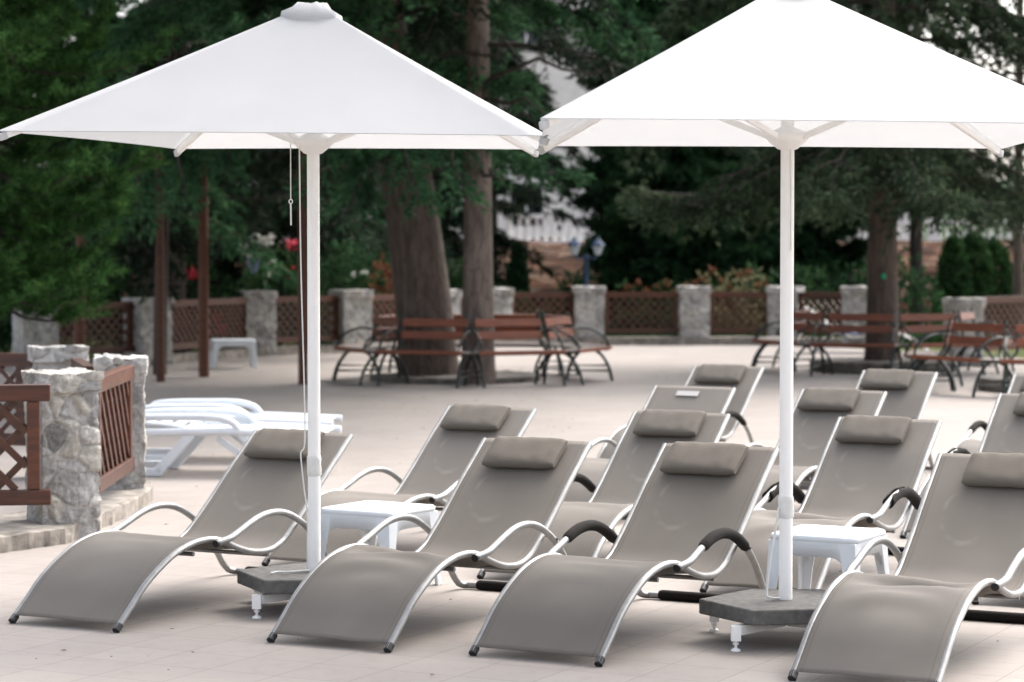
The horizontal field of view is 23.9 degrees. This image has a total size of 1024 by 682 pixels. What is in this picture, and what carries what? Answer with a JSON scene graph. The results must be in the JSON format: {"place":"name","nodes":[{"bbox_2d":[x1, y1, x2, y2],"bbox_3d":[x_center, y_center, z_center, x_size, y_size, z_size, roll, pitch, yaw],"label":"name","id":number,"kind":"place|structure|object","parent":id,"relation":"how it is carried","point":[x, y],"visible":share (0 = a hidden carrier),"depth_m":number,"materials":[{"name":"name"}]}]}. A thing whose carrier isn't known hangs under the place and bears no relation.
{"place":"outdoors","nodes":[
{"label":"outdoors","id":0,"kind":"place"},
{"bbox_2d":[26,345,88,369],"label":"stone pillar","id":1,"kind":"structure","parent":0,"point":[56,357],"depth_m":18.33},
{"bbox_2d":[0,353,32,445],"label":"fence panel","id":2,"kind":"object","parent":1,"relation":"attached to","point":[20,361],"visible":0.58,"depth_m":18.61,"materials":[{"name":"brown wood"}]},
{"bbox_2d":[0,345,1023,681],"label":"paving","id":3,"kind":"structure","parent":0,"point":[198,605],"depth_m":12.44,"materials":[{"name":"concrete"}]},
{"bbox_2d":[12,304,59,369],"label":"stone pillar","id":4,"kind":"structure","parent":3,"relation":"on","point":[39,333],"depth_m":34.80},
{"bbox_2d":[58,301,135,353],"bbox_3d":[-6.200,-0.194,35.769,0.076,0.760,1.572,2,3,43],"label":"fence panel","id":5,"kind":"object","parent":4,"relation":"attached to","point":[128,306],"visible":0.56,"depth_m":35.99,"materials":[{"name":"red wood"}]},
{"bbox_2d":[21,367,103,538],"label":"stone pillar","id":6,"kind":"structure","parent":3,"relation":"on","point":[70,459],"depth_m":14.60,"materials":[{"name":"stone"}]},
{"bbox_2d":[0,384,50,505],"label":"fence panel","id":7,"kind":"object","parent":6,"relation":"attached to","point":[32,396],"visible":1,"depth_m":14.28,"materials":[{"name":"red wood"}]},
{"bbox_2d":[0,485,152,552],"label":"stone footing","id":8,"kind":"object","parent":3,"relation":"on","point":[19,531],"visible":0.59,"depth_m":14.58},
{"bbox_2d":[93,353,148,489],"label":"stone pillar","id":9,"kind":"structure","parent":8,"relation":"on","point":[135,478],"depth_m":16.65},
{"bbox_2d":[98,365,134,492],"bbox_3d":[-2.610,0.554,15.788,0.075,0.720,1.650,0,2,-1],"label":"fence panel","id":10,"kind":"object","parent":9,"relation":"attached to","point":[116,383],"visible":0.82,"depth_m":15.84,"materials":[{"name":"red wood"}]},
{"bbox_2d":[73,185,86,344],"bbox_3d":[-5.714,-0.769,31.994,0.230,2.605,0.157,0,2,0],"label":"wooden post","id":11,"kind":"object","parent":3,"relation":"on","point":[79,333],"visible":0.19,"depth_m":31.95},
{"bbox_2d":[0,0,182,329],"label":"pine tree","id":12,"kind":"object","parent":3,"relation":"on","point":[48,221],"visible":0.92,"depth_m":24.96,"materials":[{"name":"green plant"}]},
{"bbox_2d":[121,297,174,365],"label":"stone pillar","id":13,"kind":"structure","parent":3,"relation":"on","point":[143,321],"depth_m":36.25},
{"bbox_2d":[171,297,246,349],"bbox_3d":[-4.850,-0.282,38.067,0.075,0.760,2.882,1,2,23],"label":"fence panel","id":14,"kind":"object","parent":13,"relation":"attached to","point":[222,302],"visible":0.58,"depth_m":38.28,"materials":[{"name":"red wood"}]},
{"bbox_2d":[155,153,164,381],"bbox_3d":[-4.620,-0.960,31.737,0.116,3.000,0.116,0,2,0],"label":"wooden post","id":15,"kind":"object","parent":3,"relation":"on","point":[160,341],"visible":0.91,"depth_m":31.71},
{"bbox_2d":[43,0,297,374],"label":"cedar tree","id":16,"kind":"object","parent":3,"relation":"on","point":[187,177],"visible":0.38,"depth_m":33.03,"materials":[{"name":"green plant"}]},
{"bbox_2d":[8,428,352,632],"bbox_3d":[-1.603,0.903,12.108,0.735,0.797,2.097,1,2,27],"label":"sun lounger","id":17,"kind":"object","parent":3,"relation":"on","point":[254,504],"visible":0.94,"depth_m":12.18,"materials":[{"name":"fabric"}]},
{"bbox_2d":[198,160,208,376],"bbox_3d":[-4.210,-1.107,32.982,0.147,3.200,0.147,0,2,0],"label":"wooden post","id":18,"kind":"object","parent":3,"relation":"on","point":[203,303],"visible":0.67,"depth_m":32.94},
{"bbox_2d":[209,338,256,368],"bbox_3d":[-4.100,0.186,35.533,0.644,0.420,0.644,0,2,-12],"label":"side table","id":19,"kind":"object","parent":3,"relation":"on","point":[216,345],"visible":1,"depth_m":35.27,"materials":[{"name":"white plastic"}]},
{"bbox_2d":[144,408,341,475],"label":"plastic lounger","id":20,"kind":"object","parent":3,"relation":"on","point":[191,427],"visible":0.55,"depth_m":18.66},
{"bbox_2d":[145,398,341,459],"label":"plastic lounger","id":21,"kind":"object","parent":3,"relation":"on","point":[258,414],"visible":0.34,"depth_m":20.37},
{"bbox_2d":[233,290,277,355],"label":"stone pillar","id":22,"kind":"structure","parent":3,"relation":"on","point":[261,322],"depth_m":39.39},
{"bbox_2d":[276,296,339,342],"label":"fence panel","id":23,"kind":"object","parent":22,"relation":"attached to","point":[324,300],"visible":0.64,"depth_m":40.20,"materials":[{"name":"red wood"}]},
{"bbox_2d":[0,1,548,618],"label":"parasol","id":24,"kind":"object","parent":3,"relation":"on","point":[314,81],"visible":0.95,"depth_m":11.29,"materials":[{"name":"white fabric"}]},
{"bbox_2d":[298,149,307,384],"bbox_3d":[-2.700,-0.988,31.185,0.126,3.100,0.126,0,2,0],"label":"wooden post","id":25,"kind":"object","parent":3,"relation":"on","point":[304,271],"visible":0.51,"depth_m":31.15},
{"bbox_2d":[328,289,373,344],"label":"stone pillar","id":26,"kind":"structure","parent":3,"relation":"on","point":[354,308],"depth_m":40.77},
{"bbox_2d":[371,294,395,338],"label":"fence panel","id":27,"kind":"object","parent":26,"relation":"attached to","point":[383,298],"visible":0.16,"depth_m":41.60,"materials":[{"name":"red wood"}]},
{"bbox_2d":[61,0,669,375],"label":"cedar tree","id":28,"kind":"object","parent":3,"relation":"on","point":[410,203],"visible":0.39,"depth_m":31.84,"materials":[{"name":"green plant"}]},
{"bbox_2d":[335,312,397,379],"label":"park bench","id":29,"kind":"object","parent":3,"relation":"on","point":[375,345],"visible":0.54,"depth_m":32.66,"materials":[{"name":"wood"}]},
{"bbox_2d":[332,313,408,384],"bbox_3d":[-1.859,0.095,31.672,0.699,0.909,1.200,-1,2,-22],"label":"park bench","id":30,"kind":"object","parent":3,"relation":"on","point":[365,349],"visible":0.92,"depth_m":31.51,"materials":[{"name":"brown metal"}]},
{"bbox_2d":[321,500,441,584],"bbox_3d":[-0.695,1.068,12.570,0.479,0.420,0.479,1,3,32],"label":"side table","id":31,"kind":"object","parent":3,"relation":"on","point":[366,517],"visible":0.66,"depth_m":12.44,"materials":[{"name":"white plastic"}]},
{"bbox_2d":[261,404,536,565],"bbox_3d":[-0.616,0.825,14.139,0.735,0.797,2.097,1,2,28],"label":"sun lounger","id":32,"kind":"object","parent":3,"relation":"on","point":[459,433],"visible":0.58,"depth_m":14.70,"materials":[{"name":"fabric"}]},
{"bbox_2d":[375,314,478,387],"bbox_3d":[-1.075,0.125,30.888,1.200,0.909,0.699,1,2,22],"label":"park bench","id":33,"kind":"object","parent":3,"relation":"on","point":[461,336],"visible":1,"depth_m":30.96,"materials":[{"name":"wood"}]},
{"bbox_2d":[267,436,591,652],"bbox_3d":[-0.342,0.924,11.562,0.735,0.797,2.097,1,2,27],"label":"sun lounger","id":34,"kind":"object","parent":3,"relation":"on","point":[501,508],"visible":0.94,"depth_m":11.78,"materials":[{"name":"fabric"}]},
{"bbox_2d":[370,370,540,384],"bbox_3d":[-0.755,0.477,32.238,2.278,0.090,2.260,0,2,0],"label":"tree ring","id":35,"kind":"object","parent":3,"relation":"on","point":[508,377],"visible":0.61,"depth_m":31.42,"materials":[{"name":"stone"}]},
{"bbox_2d":[87,336,863,364],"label":"stone kerb","id":36,"kind":"structure","parent":3,"relation":"on","point":[329,348],"depth_m":43.83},
{"bbox_2d":[240,0,767,384],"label":"spruce tree","id":37,"kind":"object","parent":3,"relation":"on","point":[478,300],"visible":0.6,"depth_m":31.14,"materials":[{"name":"green plant"}]},
{"bbox_2d":[493,287,514,313],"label":"stone pillar","id":38,"kind":"structure","parent":3,"relation":"on","point":[503,299],"depth_m":43.35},
{"bbox_2d":[512,292,573,333],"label":"fence panel","id":39,"kind":"object","parent":38,"relation":"attached to","point":[538,296],"visible":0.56,"depth_m":43.91,"materials":[{"name":"red wood"}]},
{"bbox_2d":[464,314,566,387],"bbox_3d":[0.035,0.125,30.888,1.200,0.909,0.699,-1,2,-22],"label":"park bench","id":40,"kind":"object","parent":3,"relation":"on","point":[479,336],"visible":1,"depth_m":30.96,"materials":[{"name":"wood"}]},
{"bbox_2d":[494,311,560,376],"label":"park bench","id":41,"kind":"object","parent":3,"relation":"on","point":[499,343],"visible":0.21,"depth_m":33.36,"materials":[{"name":"wood"}]},
{"bbox_2d":[534,311,610,380],"bbox_3d":[0.820,0.052,32.781,0.699,0.909,1.200,-1,2,-22],"label":"park bench","id":42,"kind":"object","parent":3,"relation":"on","point":[570,345],"visible":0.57,"depth_m":32.81,"materials":[{"name":"wood"}]},
{"bbox_2d":[534,313,613,384],"bbox_3d":[0.820,0.095,31.672,0.699,0.909,1.200,1,2,22],"label":"park bench","id":43,"kind":"object","parent":3,"relation":"on","point":[562,332],"visible":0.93,"depth_m":31.52,"materials":[{"name":"brown metal"}]},
{"bbox_2d":[571,286,605,337],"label":"stone pillar","id":44,"kind":"structure","parent":3,"relation":"on","point":[589,305],"depth_m":43.95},
{"bbox_2d":[604,292,678,332],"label":"fence panel","id":45,"kind":"object","parent":44,"relation":"attached to","point":[648,329],"visible":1,"depth_m":44.24,"materials":[{"name":"red wood"}]},
{"bbox_2d":[477,409,730,578],"bbox_3d":[0.558,0.844,13.645,0.739,0.797,2.097,1,2,26],"label":"sun lounger","id":46,"kind":"object","parent":3,"relation":"on","point":[646,434],"visible":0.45,"depth_m":14.26,"materials":[{"name":"fabric"}]},
{"bbox_2d":[469,441,778,666],"bbox_3d":[0.570,0.937,11.208,0.742,0.797,2.097,1,2,27],"label":"sun lounger","id":47,"kind":"object","parent":3,"relation":"on","point":[692,509],"visible":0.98,"depth_m":11.41,"materials":[{"name":"fabric"}]},
{"bbox_2d":[564,385,735,501],"bbox_3d":[0.835,0.748,16.363,0.735,0.781,2.097,1,2,27],"label":"sun lounger","id":48,"kind":"object","parent":3,"relation":"on","point":[701,398],"visible":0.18,"depth_m":17.09,"materials":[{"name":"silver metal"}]},
{"bbox_2d":[597,364,763,458],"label":"sun lounger","id":49,"kind":"object","parent":3,"relation":"on","point":[743,380],"visible":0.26,"depth_m":19.99,"materials":[{"name":"fabric"}]},
{"bbox_2d":[676,286,710,337],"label":"stone pillar","id":50,"kind":"structure","parent":3,"relation":"on","point":[693,314],"depth_m":44.05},
{"bbox_2d":[538,0,1023,651],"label":"parasol","id":51,"kind":"object","parent":3,"relation":"on","point":[786,76],"visible":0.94,"depth_m":10.20,"materials":[{"name":"white fabric"}]},
{"bbox_2d":[751,307,815,370],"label":"park bench","id":52,"kind":"object","parent":3,"relation":"on","point":[801,339],"visible":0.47,"depth_m":35.31,"materials":[{"name":"brown painted wood slats"},{"name":"dark iron"}]},
{"bbox_2d":[766,286,804,336],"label":"stone pillar","id":53,"kind":"structure","parent":3,"relation":"on","point":[773,303],"depth_m":44.21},
{"bbox_2d":[710,292,766,332],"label":"fence panel","id":54,"kind":"object","parent":53,"relation":"attached to","point":[739,329],"visible":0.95,"depth_m":44.34,"materials":[{"name":"red wood"}]},
{"bbox_2d":[753,308,833,373],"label":"park bench","id":55,"kind":"object","parent":3,"relation":"on","point":[801,328],"visible":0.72,"depth_m":33.94,"materials":[{"name":"brown metal"}]},
{"bbox_2d":[746,387,886,509],"bbox_3d":[1.829,0.757,15.909,0.739,0.797,2.097,1,2,28],"label":"sun lounger","id":56,"kind":"object","parent":3,"relation":"on","point":[818,412],"visible":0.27,"depth_m":16.59,"materials":[{"name":"fabric"}]},
{"bbox_2d":[700,415,941,592],"bbox_3d":[1.716,0.864,13.123,0.753,0.797,2.097,1,2,27],"label":"sun lounger","id":57,"kind":"object","parent":3,"relation":"on","point":[869,471],"visible":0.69,"depth_m":13.61,"materials":[{"name":"fabric"}]},
{"bbox_2d":[766,524,888,588],"bbox_3d":[1.500,1.110,11.471,0.464,0.420,0.464,1,3,29],"label":"side table","id":58,"kind":"object","parent":3,"relation":"on","point":[843,545],"visible":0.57,"depth_m":11.36,"materials":[{"name":"white plastic"}]},
{"bbox_2d":[809,310,902,375],"bbox_3d":[4.745,0.033,33.286,1.200,0.909,0.699,1,2,22],"label":"park bench","id":59,"kind":"object","parent":3,"relation":"on","point":[860,328],"visible":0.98,"depth_m":33.37,"materials":[{"name":"brown painted wood slats"},{"name":"dark iron"}]},
{"bbox_2d":[800,369,937,483],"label":"sun lounger","id":60,"kind":"object","parent":3,"relation":"on","point":[908,392],"visible":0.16,"depth_m":19.19,"materials":[{"name":"fabric"}]},
{"bbox_2d":[810,356,954,373],"bbox_3d":[5.304,0.347,34.638,2.081,0.166,2.091,0,2,0],"label":"tree ring","id":61,"kind":"object","parent":3,"relation":"on","point":[850,365],"visible":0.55,"depth_m":33.85,"materials":[{"name":"stone"}]},
{"bbox_2d":[612,0,1023,360],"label":"spruce tree","id":62,"kind":"object","parent":61,"relation":"in","point":[929,178],"visible":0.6,"depth_m":33.47,"materials":[{"name":"green plant"}]},
{"bbox_2d":[788,452,1023,681],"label":"sun lounger","id":63,"kind":"object","parent":3,"relation":"on","point":[963,550],"visible":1,"depth_m":10.41,"materials":[{"name":"fabric"}]},
{"bbox_2d":[903,316,963,390],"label":"park bench","id":64,"kind":"object","parent":3,"relation":"on","point":[906,354],"visible":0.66,"depth_m":29.87,"materials":[{"name":"brown painted wood slats"},{"name":"dark iron"}]},
{"bbox_2d":[889,310,985,375],"bbox_3d":[5.855,0.033,33.286,1.200,0.909,0.699,-1,2,-22],"label":"park bench","id":65,"kind":"object","parent":3,"relation":"on","point":[922,328],"visible":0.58,"depth_m":33.35,"materials":[{"name":"wood"}]},
{"bbox_2d":[910,318,1012,397],"bbox_3d":[5.432,0.192,29.139,0.699,0.909,1.250,-1,3,-30],"label":"park bench","id":66,"kind":"object","parent":3,"relation":"on","point":[982,341],"visible":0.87,"depth_m":29.10,"materials":[{"name":"wood"}]},
{"bbox_2d":[900,392,1023,538],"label":"sun lounger","id":67,"kind":"object","parent":3,"relation":"on","point":[1004,432],"visible":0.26,"depth_m":16.12,"materials":[{"name":"fabric"}]},
{"bbox_2d":[942,297,985,364],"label":"stone pillar","id":68,"kind":"structure","parent":3,"relation":"on","point":[977,305],"depth_m":36.09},
{"bbox_2d":[979,296,1023,350],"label":"fence panel","id":69,"kind":"object","parent":68,"relation":"attached to","point":[1015,301],"visible":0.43,"depth_m":37.01,"materials":[{"name":"red wood"}]},
{"bbox_2d":[951,308,1014,373],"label":"park bench","id":70,"kind":"object","parent":3,"relation":"on","point":[966,316],"visible":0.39,"depth_m":34.14,"materials":[{"name":"wood"}]},
{"bbox_2d":[953,374,1023,453],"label":"sun lounger","id":71,"kind":"object","parent":3,"relation":"on","point":[972,446],"visible":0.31,"depth_m":18.09,"materials":[{"name":"fabric"}]},
{"bbox_2d":[1000,320,1023,392],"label":"park bench","id":72,"kind":"object","parent":3,"relation":"on","point":[1019,343],"visible":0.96,"depth_m":28.63,"materials":[{"name":"wood"}]},
{"bbox_2d":[0,336,1023,358],"bbox_3d":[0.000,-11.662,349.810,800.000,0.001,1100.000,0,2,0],"label":"ground","id":73,"kind":"structure","parent":0,"point":[1020,354],"depth_m":42.05,"materials":[{"name":"soil"}]},
{"bbox_2d":[0,236,139,357],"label":"green shrub","id":74,"kind":"object","parent":73,"relation":"on","point":[115,297],"visible":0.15,"depth_m":39.09,"materials":[{"name":"green plant"}]},
{"bbox_2d":[0,6,143,328],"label":"spruce tree","id":75,"kind":"object","parent":73,"relation":"on","point":[128,276],"visible":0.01,"depth_m":49.05,"materials":[{"name":"green plant"}]},
{"bbox_2d":[136,248,242,351],"bbox_3d":[-5.272,-0.685,39.565,1.895,2.038,1.780,2,3,35],"label":"oleander bush","id":76,"kind":"object","parent":73,"relation":"on","point":[214,292],"visible":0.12,"depth_m":39.36,"materials":[{"name":"green plant"}]},
{"bbox_2d":[70,0,376,331],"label":"spruce tree","id":77,"kind":"object","parent":73,"relation":"on","point":[282,244],"visible":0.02,"depth_m":50.35,"materials":[{"name":"green plant"}]},
{"bbox_2d":[0,0,461,353],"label":"cedar tree","id":78,"kind":"object","parent":73,"relation":"on","point":[270,164],"visible":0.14,"depth_m":37.45,"materials":[{"name":"green plant"}]},
{"bbox_2d":[223,233,331,345],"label":"oleander bush","id":79,"kind":"object","parent":73,"relation":"on","point":[258,285],"visible":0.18,"depth_m":41.97,"materials":[{"name":"green plant"}]},
{"bbox_2d":[283,238,390,345],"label":"rose bush","id":80,"kind":"object","parent":73,"relation":"on","point":[329,276],"visible":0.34,"depth_m":42.90,"materials":[{"name":"green plant"}]},
{"bbox_2d":[320,194,395,340],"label":"green shrub","id":81,"kind":"object","parent":73,"relation":"on","point":[369,258],"visible":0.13,"depth_m":45.12,"materials":[{"name":"green plant"}]},
{"bbox_2d":[351,252,393,341],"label":"rust shrub","id":82,"kind":"object","parent":73,"relation":"on","point":[386,275],"visible":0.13,"depth_m":44.17,"materials":[{"name":"brown plant"}]},
{"bbox_2d":[186,0,590,326],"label":"spruce tree","id":83,"kind":"object","parent":73,"relation":"on","point":[453,244],"visible":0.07,"depth_m":49.66,"materials":[{"name":"green plant"}]},
{"bbox_2d":[433,33,558,221],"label":"spruce tree","id":84,"kind":"object","parent":73,"relation":"on","point":[509,205],"visible":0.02,"depth_m":59.20,"materials":[{"name":"green plant"}]},
{"bbox_2d":[503,240,531,306],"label":"cypress","id":85,"kind":"object","parent":73,"relation":"on","point":[517,272],"visible":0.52,"depth_m":48.87,"materials":[{"name":"green plant"}]},
{"bbox_2d":[446,0,594,274],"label":"spruce tree","id":86,"kind":"object","parent":73,"relation":"on","point":[545,38],"visible":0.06,"depth_m":56.64,"materials":[{"name":"green plant"}]},
{"bbox_2d":[567,237,604,285],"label":"lamp post","id":87,"kind":"object","parent":73,"relation":"on","point":[574,244],"visible":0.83,"depth_m":45.73,"materials":[{"name":"metal"}]},
{"bbox_2d":[554,0,628,285],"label":"yew tree","id":88,"kind":"object","parent":73,"relation":"on","point":[583,200],"depth_m":55.33,"materials":[{"name":"green plant"}]},
{"bbox_2d":[613,278,698,335],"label":"flowering sedum","id":89,"kind":"object","parent":73,"relation":"on","point":[665,282],"visible":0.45,"depth_m":45.78,"materials":[{"name":"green plant"}]},
{"bbox_2d":[570,0,756,326],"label":"yew tree","id":90,"kind":"object","parent":73,"relation":"on","point":[634,255],"visible":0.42,"depth_m":48.67,"materials":[{"name":"green plant"}]},
{"bbox_2d":[377,333,994,343],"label":"grass","id":91,"kind":"structure","parent":73,"relation":"on","point":[935,339],"depth_m":45.03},
{"bbox_2d":[612,0,806,324],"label":"yew tree","id":92,"kind":"object","parent":73,"relation":"on","point":[765,246],"visible":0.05,"depth_m":49.73,"materials":[{"name":"green plant"}]},
{"bbox_2d":[697,265,768,335],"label":"flowering sedum","id":93,"kind":"object","parent":73,"relation":"on","point":[758,284],"visible":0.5,"depth_m":45.58,"materials":[{"name":"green plant"}]},
{"bbox_2d":[723,7,898,312],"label":"yew tree","id":94,"kind":"object","parent":73,"relation":"on","point":[831,253],"visible":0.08,"depth_m":51.42,"materials":[{"name":"green plant"}]},
{"bbox_2d":[840,286,866,342],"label":"stone pillar","id":95,"kind":"structure","parent":73,"relation":"on","point":[854,298],"depth_m":43.18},
{"bbox_2d":[797,292,841,333],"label":"fence panel","id":96,"kind":"object","parent":95,"relation":"attached to","point":[815,296],"visible":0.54,"depth_m":43.90,"materials":[{"name":"red wood"}]},
{"bbox_2d":[898,12,989,324],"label":"spruce tree","id":97,"kind":"object","parent":73,"relation":"on","point":[916,244],"visible":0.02,"depth_m":51.34,"materials":[{"name":"green plant"}]},
{"bbox_2d":[929,234,974,324],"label":"thuja column","id":98,"kind":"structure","parent":73,"relation":"on","point":[953,264],"depth_m":48.78,"materials":[{"name":"green plant"}]},
{"bbox_2d":[946,0,1023,343],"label":"spruce tree","id":99,"kind":"object","parent":73,"relation":"on","point":[1017,282],"visible":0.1,"depth_m":43.40,"materials":[{"name":"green plant"}]},
{"bbox_2d":[17,0,1015,179],"label":"sky","id":100,"kind":"structure","parent":0,"point":[929,35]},
{"bbox_2d":[10,237,1023,335],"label":"bank","id":101,"kind":"structure","parent":0,"point":[559,258],"depth_m":59.31,"materials":[{"name":"brown earth"}]},
{"bbox_2d":[281,211,598,242],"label":"balustrade","id":102,"kind":"object","parent":101,"relation":"on","point":[528,229],"visible":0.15,"depth_m":72.87,"materials":[{"name":"white paint"}]},
{"bbox_2d":[542,264,618,334],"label":"shrub","id":103,"kind":"object","parent":101,"relation":"on","point":[579,282],"visible":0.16,"depth_m":47.26,"materials":[{"name":"green plant"}]},
{"bbox_2d":[731,257,839,335],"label":"green shrub","id":104,"kind":"object","parent":101,"relation":"on","point":[812,276],"visible":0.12,"depth_m":46.64,"materials":[{"name":"green plant"}]},
{"bbox_2d":[813,246,944,334],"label":"green shrub","id":105,"kind":"object","parent":101,"relation":"on","point":[913,293],"visible":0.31,"depth_m":46.38,"materials":[{"name":"green plant"}]},
{"bbox_2d":[959,229,1000,323],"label":"thuja column","id":106,"kind":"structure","parent":101,"relation":"on","point":[983,260],"depth_m":49.15,"materials":[{"name":"green plant"}]},
{"bbox_2d":[973,237,1012,328],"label":"thuja column","id":107,"kind":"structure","parent":101,"relation":"on","point":[1001,259],"depth_m":49.54,"materials":[{"name":"green plant"}]},
{"bbox_2d":[254,0,911,240],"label":"house","id":108,"kind":"structure","parent":0,"point":[567,90],"depth_m":83.81,"materials":[{"name":"white tile"}]},
{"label":"terrace","id":109,"kind":"structure","parent":0,"visible":0},
{"bbox_2d":[852,217,1010,240],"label":"balustrade","id":110,"kind":"object","parent":109,"relation":"on","point":[933,237],"visible":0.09,"depth_m":73.87,"materials":[{"name":"white paint"}]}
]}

